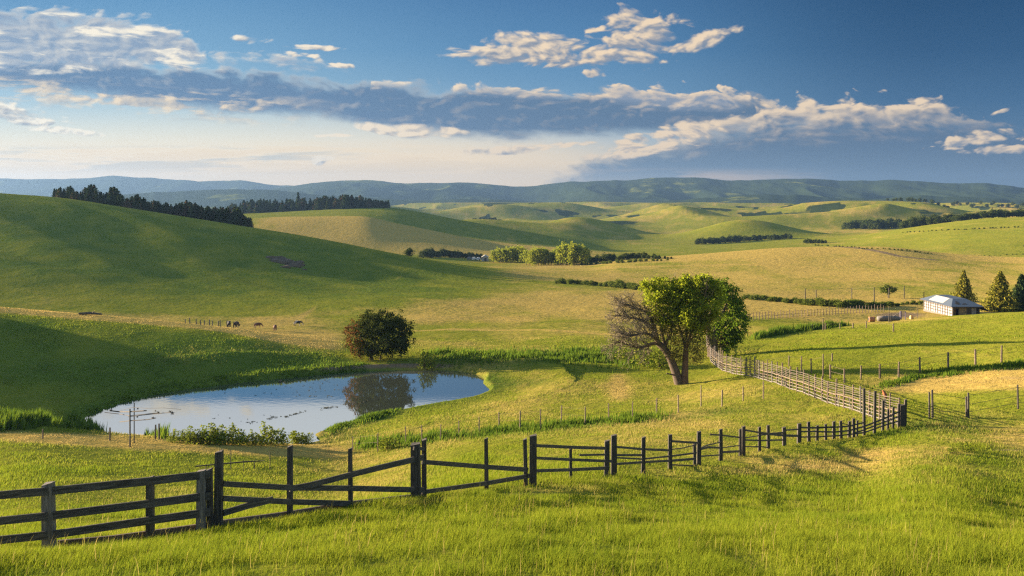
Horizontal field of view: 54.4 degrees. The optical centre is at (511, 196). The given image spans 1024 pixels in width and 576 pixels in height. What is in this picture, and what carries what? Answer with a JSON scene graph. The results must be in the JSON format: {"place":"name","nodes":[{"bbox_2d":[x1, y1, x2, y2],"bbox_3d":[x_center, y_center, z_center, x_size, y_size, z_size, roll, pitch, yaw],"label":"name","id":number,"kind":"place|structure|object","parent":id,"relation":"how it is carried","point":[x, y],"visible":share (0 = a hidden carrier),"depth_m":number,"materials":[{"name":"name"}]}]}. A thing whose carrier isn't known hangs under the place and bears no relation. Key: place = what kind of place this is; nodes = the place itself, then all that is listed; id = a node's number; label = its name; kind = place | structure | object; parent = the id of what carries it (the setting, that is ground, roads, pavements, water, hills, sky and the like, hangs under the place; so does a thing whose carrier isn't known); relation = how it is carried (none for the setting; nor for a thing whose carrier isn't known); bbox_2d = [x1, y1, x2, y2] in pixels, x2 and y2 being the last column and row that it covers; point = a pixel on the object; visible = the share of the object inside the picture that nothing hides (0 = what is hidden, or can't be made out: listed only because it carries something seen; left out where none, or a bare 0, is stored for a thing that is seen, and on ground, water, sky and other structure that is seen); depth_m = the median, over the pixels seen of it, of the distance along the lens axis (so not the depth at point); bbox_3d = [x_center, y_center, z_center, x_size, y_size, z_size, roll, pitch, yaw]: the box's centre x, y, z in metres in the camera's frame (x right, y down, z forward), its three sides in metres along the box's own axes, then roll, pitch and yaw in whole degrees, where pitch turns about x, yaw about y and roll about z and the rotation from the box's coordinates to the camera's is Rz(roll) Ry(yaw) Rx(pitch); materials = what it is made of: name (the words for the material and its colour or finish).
{"place":"outdoors","nodes":[
{"label":"outdoors","id":0,"kind":"place"},
{"bbox_2d":[0,176,290,196],"bbox_3d":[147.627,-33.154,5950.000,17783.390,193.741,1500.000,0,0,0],"label":"distant hills","id":1,"kind":"structure","parent":0,"point":[103,184],"depth_m":5952.56,"materials":[{"name":"blue"}]},
{"bbox_2d":[85,370,489,443],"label":"water","id":2,"kind":"structure","parent":0,"point":[242,405],"depth_m":97.33,"materials":[{"name":"blue liquid"}]},
{"bbox_2d":[0,193,1023,575],"bbox_3d":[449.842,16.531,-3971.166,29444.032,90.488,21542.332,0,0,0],"label":"ground","id":3,"kind":"structure","parent":0,"point":[70,257],"depth_m":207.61,"materials":[{"name":"green plant"}]},
{"bbox_2d":[56,187,63,197],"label":"pine tree","id":4,"kind":"object","parent":3,"relation":"on","point":[60,193],"visible":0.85,"depth_m":353.84,"materials":[{"name":"green plant"}]},
{"bbox_2d":[0,405,175,438],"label":"reeds","id":5,"kind":"object","parent":3,"relation":"on","point":[14,420],"visible":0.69,"depth_m":73.29,"materials":[{"name":"green plant"}]},
{"bbox_2d":[84,185,93,201],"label":"pine tree","id":6,"kind":"object","parent":3,"relation":"on","point":[88,191],"visible":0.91,"depth_m":352.77,"materials":[{"name":"green plant"}]},
{"bbox_2d":[78,311,101,314],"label":"fallen log","id":7,"kind":"object","parent":3,"relation":"on","point":[88,313],"visible":1,"depth_m":133.47,"materials":[{"name":"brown wood"}]},
{"bbox_2d":[86,184,95,201],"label":"pine tree","id":8,"kind":"object","parent":3,"relation":"on","point":[92,191],"visible":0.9,"depth_m":353.68,"materials":[{"name":"green plant"}]},
{"bbox_2d":[42,423,159,440],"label":"wire fence","id":9,"kind":"object","parent":3,"relation":"on","point":[110,432],"visible":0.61,"depth_m":67.58,"materials":[{"name":"brown wood"}]},
{"bbox_2d":[103,187,117,205],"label":"pine tree","id":10,"kind":"object","parent":3,"relation":"on","point":[110,200],"visible":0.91,"depth_m":357.53,"materials":[{"name":"green plant"}]},
{"bbox_2d":[131,195,138,208],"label":"pine tree","id":11,"kind":"object","parent":3,"relation":"on","point":[135,205],"visible":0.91,"depth_m":353.81,"materials":[{"name":"green plant"}]},
{"bbox_2d":[130,194,142,209],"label":"pine tree","id":12,"kind":"object","parent":3,"relation":"on","point":[138,200],"visible":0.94,"depth_m":354.99,"materials":[{"name":"green plant"}]},
{"bbox_2d":[104,403,180,446],"bbox_3d":[-24.184,15.064,65.097,8.295,3.387,1.610,0,0,39],"label":"crossbar post","id":13,"kind":"object","parent":3,"relation":"on","point":[130,415],"visible":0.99,"depth_m":64.63,"materials":[{"name":"brown wood"}]},
{"bbox_2d":[150,200,158,212],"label":"pine tree","id":14,"kind":"object","parent":3,"relation":"on","point":[154,206],"visible":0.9,"depth_m":355.56,"materials":[{"name":"green plant"}]},
{"bbox_2d":[165,431,178,442],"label":"shrub","id":15,"kind":"object","parent":3,"relation":"on","point":[171,438],"visible":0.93,"depth_m":68.52,"materials":[{"name":"green plant"}]},
{"bbox_2d":[173,205,180,215],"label":"pine tree","id":16,"kind":"object","parent":3,"relation":"on","point":[177,212],"visible":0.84,"depth_m":360.65,"materials":[{"name":"green plant"}]},
{"bbox_2d":[169,428,190,442],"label":"shrub","id":17,"kind":"object","parent":3,"relation":"on","point":[181,435],"visible":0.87,"depth_m":68.26,"materials":[{"name":"green plant"}]},
{"bbox_2d":[181,200,189,216],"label":"pine tree","id":18,"kind":"object","parent":3,"relation":"on","point":[186,207],"visible":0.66,"depth_m":360.23,"materials":[{"name":"green plant"}]},
{"bbox_2d":[187,204,194,217],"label":"pine tree","id":19,"kind":"object","parent":3,"relation":"on","point":[191,213],"visible":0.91,"depth_m":353.24,"materials":[{"name":"green plant"}]},
{"bbox_2d":[181,425,203,444],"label":"shrub","id":20,"kind":"object","parent":3,"relation":"on","point":[191,435],"visible":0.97,"depth_m":67.70,"materials":[{"name":"green plant"}]},
{"bbox_2d":[193,428,210,444],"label":"shrub","id":21,"kind":"object","parent":3,"relation":"on","point":[202,437],"visible":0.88,"depth_m":67.80,"materials":[{"name":"green plant"}]},
{"bbox_2d":[197,207,208,219],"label":"pine tree","id":22,"kind":"object","parent":3,"relation":"on","point":[202,213],"visible":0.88,"depth_m":353.60,"materials":[{"name":"green plant"}]},
{"bbox_2d":[191,422,224,446],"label":"shrub","id":23,"kind":"object","parent":3,"relation":"on","point":[210,436],"visible":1,"depth_m":67.65,"materials":[{"name":"green plant"}]},
{"bbox_2d":[207,425,227,444],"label":"shrub","id":24,"kind":"object","parent":3,"relation":"on","point":[218,431],"visible":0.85,"depth_m":68.15,"materials":[{"name":"green plant"}]},
{"bbox_2d":[212,424,232,446],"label":"shrub","id":25,"kind":"object","parent":3,"relation":"on","point":[221,426],"visible":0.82,"depth_m":68.42,"materials":[{"name":"green plant"}]},
{"bbox_2d":[213,429,236,445],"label":"shrub","id":26,"kind":"object","parent":3,"relation":"on","point":[229,433],"visible":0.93,"depth_m":68.37,"materials":[{"name":"green plant"}]},
{"bbox_2d":[221,210,228,223],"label":"pine tree","id":27,"kind":"object","parent":3,"relation":"on","point":[224,217],"visible":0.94,"depth_m":357.65,"materials":[{"name":"green plant"}]},
{"bbox_2d":[83,360,369,415],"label":"reeds","id":28,"kind":"object","parent":3,"relation":"on","point":[129,398],"visible":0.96,"depth_m":107.60,"materials":[{"name":"green plant"}]},
{"bbox_2d":[196,450,264,470],"bbox_3d":[-15.737,15.581,57.436,3.836,1.753,3.725,0,0,0],"label":"broken fence","id":29,"kind":"object","parent":3,"relation":"on","point":[230,462],"visible":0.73,"depth_m":55.57,"materials":[{"name":"brown wood"}]},
{"bbox_2d":[229,210,239,224],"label":"pine tree","id":30,"kind":"object","parent":3,"relation":"on","point":[234,218],"visible":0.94,"depth_m":353.25,"materials":[{"name":"green plant"}]},
{"bbox_2d":[219,422,250,445],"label":"shrub","id":31,"kind":"object","parent":3,"relation":"on","point":[232,429],"visible":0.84,"depth_m":68.72,"materials":[{"name":"green plant"}]},
{"bbox_2d":[235,207,241,224],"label":"pine tree","id":32,"kind":"object","parent":3,"relation":"on","point":[238,214],"visible":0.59,"depth_m":358.96,"materials":[{"name":"green plant"}]},
{"bbox_2d":[234,430,248,445],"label":"shrub","id":33,"kind":"object","parent":3,"relation":"on","point":[245,439],"visible":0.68,"depth_m":69.07,"materials":[{"name":"green plant"}]},
{"bbox_2d":[246,199,253,213],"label":"pine tree","id":34,"kind":"object","parent":3,"relation":"on","point":[251,206],"visible":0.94,"depth_m":816.98,"materials":[{"name":"green plant"}]},
{"bbox_2d":[248,429,265,445],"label":"shrub","id":35,"kind":"object","parent":3,"relation":"on","point":[253,439],"visible":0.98,"depth_m":69.51,"materials":[{"name":"green plant"}]},
{"bbox_2d":[257,198,264,212],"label":"pine tree","id":36,"kind":"object","parent":3,"relation":"on","point":[260,207],"visible":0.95,"depth_m":812.76,"materials":[{"name":"green plant"}]},
{"bbox_2d":[255,434,266,445],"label":"shrub","id":37,"kind":"object","parent":3,"relation":"on","point":[262,440],"visible":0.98,"depth_m":69.75,"materials":[{"name":"green plant"}]},
{"bbox_2d":[255,421,283,445],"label":"shrub","id":38,"kind":"object","parent":3,"relation":"on","point":[268,433],"visible":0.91,"depth_m":70.70,"materials":[{"name":"green plant"}]},
{"bbox_2d":[258,427,289,445],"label":"shrub","id":39,"kind":"object","parent":3,"relation":"on","point":[281,439],"visible":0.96,"depth_m":70.87,"materials":[{"name":"green plant"}]},
{"bbox_2d":[265,256,306,269],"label":"rock outcrop","id":40,"kind":"object","parent":3,"relation":"on","point":[289,263],"visible":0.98,"depth_m":297.52,"materials":[{"name":"grey stone"}]},
{"bbox_2d":[285,430,309,444],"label":"shrub","id":41,"kind":"object","parent":3,"relation":"on","point":[293,434],"visible":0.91,"depth_m":79.31,"materials":[{"name":"green plant"}]},
{"bbox_2d":[289,432,313,444],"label":"shrub","id":42,"kind":"object","parent":3,"relation":"on","point":[301,438],"visible":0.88,"depth_m":79.62,"materials":[{"name":"green plant"}]},
{"bbox_2d":[300,432,315,443],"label":"shrub","id":43,"kind":"object","parent":3,"relation":"on","point":[308,439],"visible":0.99,"depth_m":80.05,"materials":[{"name":"green plant"}]},
{"bbox_2d":[338,194,349,208],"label":"pine tree","id":44,"kind":"object","parent":3,"relation":"on","point":[345,201],"visible":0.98,"depth_m":799.16,"materials":[{"name":"green plant"}]},
{"bbox_2d":[324,407,401,437],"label":"reeds","id":45,"kind":"object","parent":3,"relation":"on","point":[368,417],"visible":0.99,"depth_m":88.41,"materials":[{"name":"green plant"}]},
{"bbox_2d":[342,307,416,359],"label":"round tree","id":46,"kind":"object","parent":3,"relation":"on","point":[385,329],"visible":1,"depth_m":117.08,"materials":[{"name":"green plant"}]},
{"bbox_2d":[376,436,403,450],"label":"shrub","id":47,"kind":"object","parent":3,"relation":"on","point":[382,444],"visible":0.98,"depth_m":67.83,"materials":[{"name":"green plant"}]},
{"bbox_2d":[403,247,414,255],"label":"broadleaf tree","id":48,"kind":"object","parent":3,"relation":"on","point":[409,251],"visible":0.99,"depth_m":359.71,"materials":[{"name":"green plant"}]},
{"bbox_2d":[417,349,435,369],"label":"shrub","id":49,"kind":"object","parent":3,"relation":"on","point":[425,360],"visible":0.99,"depth_m":114.90,"materials":[{"name":"green plant"}]},
{"bbox_2d":[427,359,439,369],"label":"shrub","id":50,"kind":"object","parent":3,"relation":"on","point":[434,362],"visible":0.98,"depth_m":114.73,"materials":[{"name":"green plant"}]},
{"bbox_2d":[0,388,906,549],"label":"wooden fence","id":51,"kind":"object","parent":3,"relation":"on","point":[208,512],"visible":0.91,"depth_m":21.95,"materials":[{"name":"grey wood"}]},
{"bbox_2d":[488,250,496,262],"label":"poplar tree","id":52,"kind":"object","parent":3,"relation":"on","point":[492,255],"visible":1,"depth_m":501.88,"materials":[{"name":"green plant"}]},
{"bbox_2d":[495,249,502,262],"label":"poplar tree","id":53,"kind":"object","parent":3,"relation":"on","point":[498,255],"visible":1,"depth_m":499.81,"materials":[{"name":"green plant"}]},
{"bbox_2d":[500,247,508,261],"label":"poplar tree","id":54,"kind":"object","parent":3,"relation":"on","point":[503,252],"visible":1,"depth_m":498.68,"materials":[{"name":"green plant"}]},
{"bbox_2d":[504,247,516,261],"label":"poplar tree","id":55,"kind":"object","parent":3,"relation":"on","point":[511,254],"visible":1,"depth_m":497.73,"materials":[{"name":"green plant"}]},
{"bbox_2d":[0,307,1023,517],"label":"grass","id":56,"kind":"structure","parent":3,"relation":"on","point":[688,484],"depth_m":57.23,"materials":[{"name":"green plant"}]},
{"bbox_2d":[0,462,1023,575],"bbox_3d":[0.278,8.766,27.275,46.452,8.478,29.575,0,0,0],"label":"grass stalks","id":57,"kind":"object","parent":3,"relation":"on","point":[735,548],"depth_m":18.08,"materials":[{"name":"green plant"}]},
{"bbox_2d":[350,407,675,450],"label":"reeds","id":58,"kind":"object","parent":3,"relation":"on","point":[626,417],"visible":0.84,"depth_m":70.65,"materials":[{"name":"green plant"}]},
{"bbox_2d":[517,246,525,260],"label":"poplar tree","id":59,"kind":"object","parent":3,"relation":"on","point":[521,249],"visible":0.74,"depth_m":495.92,"materials":[{"name":"green plant"}]},
{"bbox_2d":[414,344,650,373],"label":"reeds","id":60,"kind":"object","parent":3,"relation":"on","point":[579,355],"visible":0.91,"depth_m":119.30,"materials":[{"name":"green plant"}]},
{"bbox_2d":[528,246,538,264],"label":"poplar tree","id":61,"kind":"object","parent":3,"relation":"on","point":[533,256],"visible":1,"depth_m":465.11,"materials":[{"name":"green plant"}]},
{"bbox_2d":[532,247,543,264],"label":"poplar tree","id":62,"kind":"object","parent":3,"relation":"on","point":[537,252],"visible":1,"depth_m":464.49,"materials":[{"name":"green plant"}]},
{"bbox_2d":[534,247,547,264],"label":"poplar tree","id":63,"kind":"object","parent":3,"relation":"on","point":[542,254],"visible":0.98,"depth_m":464.46,"materials":[{"name":"green plant"}]},
{"bbox_2d":[544,251,553,264],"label":"poplar tree","id":64,"kind":"object","parent":3,"relation":"on","point":[549,258],"visible":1,"depth_m":465.60,"materials":[{"name":"green plant"}]},
{"bbox_2d":[352,381,763,450],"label":"wire fence","id":65,"kind":"object","parent":3,"relation":"on","point":[520,420],"visible":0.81,"depth_m":71.11,"materials":[{"name":"brown wood"}]},
{"bbox_2d":[555,246,565,264],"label":"poplar tree","id":66,"kind":"object","parent":3,"relation":"on","point":[556,253],"visible":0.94,"depth_m":459.60,"materials":[{"name":"green plant"}]},
{"bbox_2d":[557,244,568,264],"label":"poplar tree","id":67,"kind":"object","parent":3,"relation":"on","point":[563,249],"visible":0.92,"depth_m":458.01,"materials":[{"name":"green plant"}]},
{"bbox_2d":[566,241,581,263],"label":"poplar tree","id":68,"kind":"object","parent":3,"relation":"on","point":[572,248],"visible":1,"depth_m":454.42,"materials":[{"name":"green plant"}]},
{"bbox_2d":[578,246,589,264],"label":"poplar tree","id":69,"kind":"object","parent":3,"relation":"on","point":[583,256],"visible":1,"depth_m":452.87,"materials":[{"name":"green plant"}]},
{"bbox_2d":[604,347,635,361],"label":"shrub","id":70,"kind":"object","parent":3,"relation":"on","point":[623,355],"visible":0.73,"depth_m":116.34,"materials":[{"name":"green plant"}]},
{"bbox_2d":[601,274,688,384],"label":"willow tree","id":71,"kind":"object","parent":3,"relation":"on","point":[663,297],"visible":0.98,"depth_m":97.51,"materials":[{"name":"green plant"}]},
{"bbox_2d":[624,347,666,367],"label":"shrub","id":72,"kind":"object","parent":3,"relation":"on","point":[645,361],"visible":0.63,"depth_m":112.04,"materials":[{"name":"green plant"}]},
{"bbox_2d":[643,347,669,368],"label":"shrub","id":73,"kind":"object","parent":3,"relation":"on","point":[663,362],"visible":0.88,"depth_m":110.35,"materials":[{"name":"green plant"}]},
{"bbox_2d":[666,272,727,384],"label":"willow tree","id":74,"kind":"object","parent":3,"relation":"on","point":[699,291],"visible":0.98,"depth_m":97.20,"materials":[{"name":"green plant"}]},
{"bbox_2d":[718,332,731,351],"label":"tree","id":75,"kind":"object","parent":3,"relation":"on","point":[719,344],"visible":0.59,"depth_m":117.90,"materials":[{"name":"green plant"}]},
{"bbox_2d":[705,276,751,356],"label":"willow tree","id":76,"kind":"object","parent":3,"relation":"on","point":[732,335],"visible":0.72,"depth_m":116.97,"materials":[{"name":"green plant"}]},
{"bbox_2d":[756,353,832,377],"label":"wire fence","id":77,"kind":"object","parent":3,"relation":"on","point":[810,359],"visible":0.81,"depth_m":92.59,"materials":[{"name":"brown wood"}]},
{"bbox_2d":[747,319,850,339],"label":"reeds","id":78,"kind":"object","parent":3,"relation":"on","point":[779,330],"visible":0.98,"depth_m":147.99,"materials":[{"name":"green plant"}]},
{"bbox_2d":[706,336,899,423],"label":"rail fence","id":79,"kind":"object","parent":3,"relation":"on","point":[717,356],"visible":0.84,"depth_m":78.76,"materials":[{"name":"grey wood"}]},
{"bbox_2d":[747,304,883,320],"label":"wire fence","id":80,"kind":"object","parent":3,"relation":"on","point":[832,311],"visible":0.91,"depth_m":205.58,"materials":[{"name":"brown wood"}]},
{"bbox_2d":[818,298,826,306],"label":"shrub","id":81,"kind":"object","parent":3,"relation":"on","point":[822,302],"visible":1,"depth_m":230.46,"materials":[{"name":"green plant"}]},
{"bbox_2d":[844,299,855,307],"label":"shrub","id":82,"kind":"object","parent":3,"relation":"on","point":[849,303],"visible":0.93,"depth_m":228.13,"materials":[{"name":"green plant"}]},
{"bbox_2d":[812,319,893,331],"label":"wire fence","id":83,"kind":"object","parent":3,"relation":"on","point":[852,325],"visible":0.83,"depth_m":147.07,"materials":[{"name":"brown wood"}]},
{"bbox_2d":[805,286,923,301],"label":"wire fence","id":84,"kind":"object","parent":3,"relation":"on","point":[874,292],"visible":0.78,"depth_m":260.04,"materials":[{"name":"brown wood"}]},
{"bbox_2d":[863,219,872,228],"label":"broadleaf tree","id":85,"kind":"object","parent":3,"relation":"on","point":[865,222],"visible":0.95,"depth_m":1095.95,"materials":[{"name":"green plant"}]},
{"bbox_2d":[879,282,898,297],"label":"tree","id":86,"kind":"object","parent":3,"relation":"on","point":[886,288],"visible":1,"depth_m":266.42,"materials":[{"name":"green plant"}]},
{"bbox_2d":[883,220,894,228],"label":"broadleaf tree","id":87,"kind":"object","parent":3,"relation":"on","point":[887,223],"visible":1,"depth_m":1083.28,"materials":[{"name":"green plant"}]},
{"bbox_2d":[908,215,919,226],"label":"broadleaf tree","id":88,"kind":"object","parent":3,"relation":"on","point":[913,221],"visible":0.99,"depth_m":839.62,"materials":[{"name":"green plant"}]},
{"bbox_2d":[918,217,926,225],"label":"broadleaf tree","id":89,"kind":"object","parent":3,"relation":"on","point":[922,220],"visible":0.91,"depth_m":844.03,"materials":[{"name":"green plant"}]},
{"bbox_2d":[829,345,1019,382],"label":"wire fence","id":90,"kind":"object","parent":3,"relation":"on","point":[947,360],"visible":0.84,"depth_m":89.60,"materials":[{"name":"brown wood"}]},
{"bbox_2d":[866,358,1023,391],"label":"reeds","id":91,"kind":"object","parent":3,"relation":"on","point":[1009,365],"visible":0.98,"depth_m":88.52,"materials":[{"name":"green plant"}]},
{"bbox_2d":[941,214,950,221],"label":"broadleaf tree","id":92,"kind":"object","parent":3,"relation":"on","point":[945,218],"visible":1,"depth_m":834.86,"materials":[{"name":"green plant"}]},
{"bbox_2d":[942,446,958,453],"bbox_3d":[21.360,12.316,48.340,0.901,0.385,0.743,0,0,26],"label":"grass tuft","id":93,"kind":"object","parent":3,"relation":"on","point":[951,450],"visible":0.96,"depth_m":48.39,"materials":[{"name":"green plant"}]},
{"bbox_2d":[920,295,990,315],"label":"farmhouse","id":94,"kind":"object","parent":3,"relation":"on","point":[950,305],"visible":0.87,"depth_m":212.65,"materials":[{"name":"grey wood"}]},
{"bbox_2d":[959,308,966,314],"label":"door","id":95,"kind":"structure","parent":94,"relation":"in","point":[962,311],"depth_m":210.36,"materials":[{"name":"brown wood"}]},
{"bbox_2d":[950,270,977,301],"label":"spruce tree","id":96,"kind":"object","parent":3,"relation":"on","point":[963,288],"visible":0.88,"depth_m":254.67,"materials":[{"name":"green plant"}]},
{"bbox_2d":[956,443,978,452],"bbox_3d":[22.488,12.414,49.351,1.231,0.469,0.974,0,0,6],"label":"grass tuft","id":97,"kind":"object","parent":3,"relation":"on","point":[963,448],"visible":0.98,"depth_m":49.27,"materials":[{"name":"green plant"}]},
{"bbox_2d":[928,385,1023,418],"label":"wire fence","id":98,"kind":"object","parent":3,"relation":"on","point":[967,405],"visible":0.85,"depth_m":62.59,"materials":[{"name":"brown wood"}]},
{"bbox_2d":[979,270,1022,312],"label":"spruce tree","id":99,"kind":"object","parent":3,"relation":"on","point":[1000,299],"visible":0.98,"depth_m":223.32,"materials":[{"name":"green plant"}]},
{"bbox_2d":[1011,274,1023,311],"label":"spruce tree","id":100,"kind":"object","parent":3,"relation":"on","point":[1018,290],"visible":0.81,"depth_m":226.41,"materials":[{"name":"green plant"}]},
{"bbox_2d":[0,0,1023,187],"label":"sky","id":101,"kind":"structure","parent":0,"point":[515,93],"materials":[{"name":"blue"}]},
{"bbox_2d":[123,189,1023,208],"bbox_3d":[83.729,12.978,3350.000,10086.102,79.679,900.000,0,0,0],"label":"foothills","id":102,"kind":"structure","parent":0,"point":[224,198],"depth_m":3354.01,"materials":[{"name":"blue"}]},
{"bbox_2d":[270,177,1023,202],"bbox_3d":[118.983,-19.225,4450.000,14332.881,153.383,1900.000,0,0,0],"label":"hills","id":103,"kind":"structure","parent":0,"point":[644,190],"depth_m":4472.98,"materials":[{"name":"blue"}]},
{"bbox_2d":[877,313,899,320],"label":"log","id":104,"kind":"object","parent":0,"point":[888,318],"visible":1,"depth_m":197.65,"materials":[{"name":"grey wood"}]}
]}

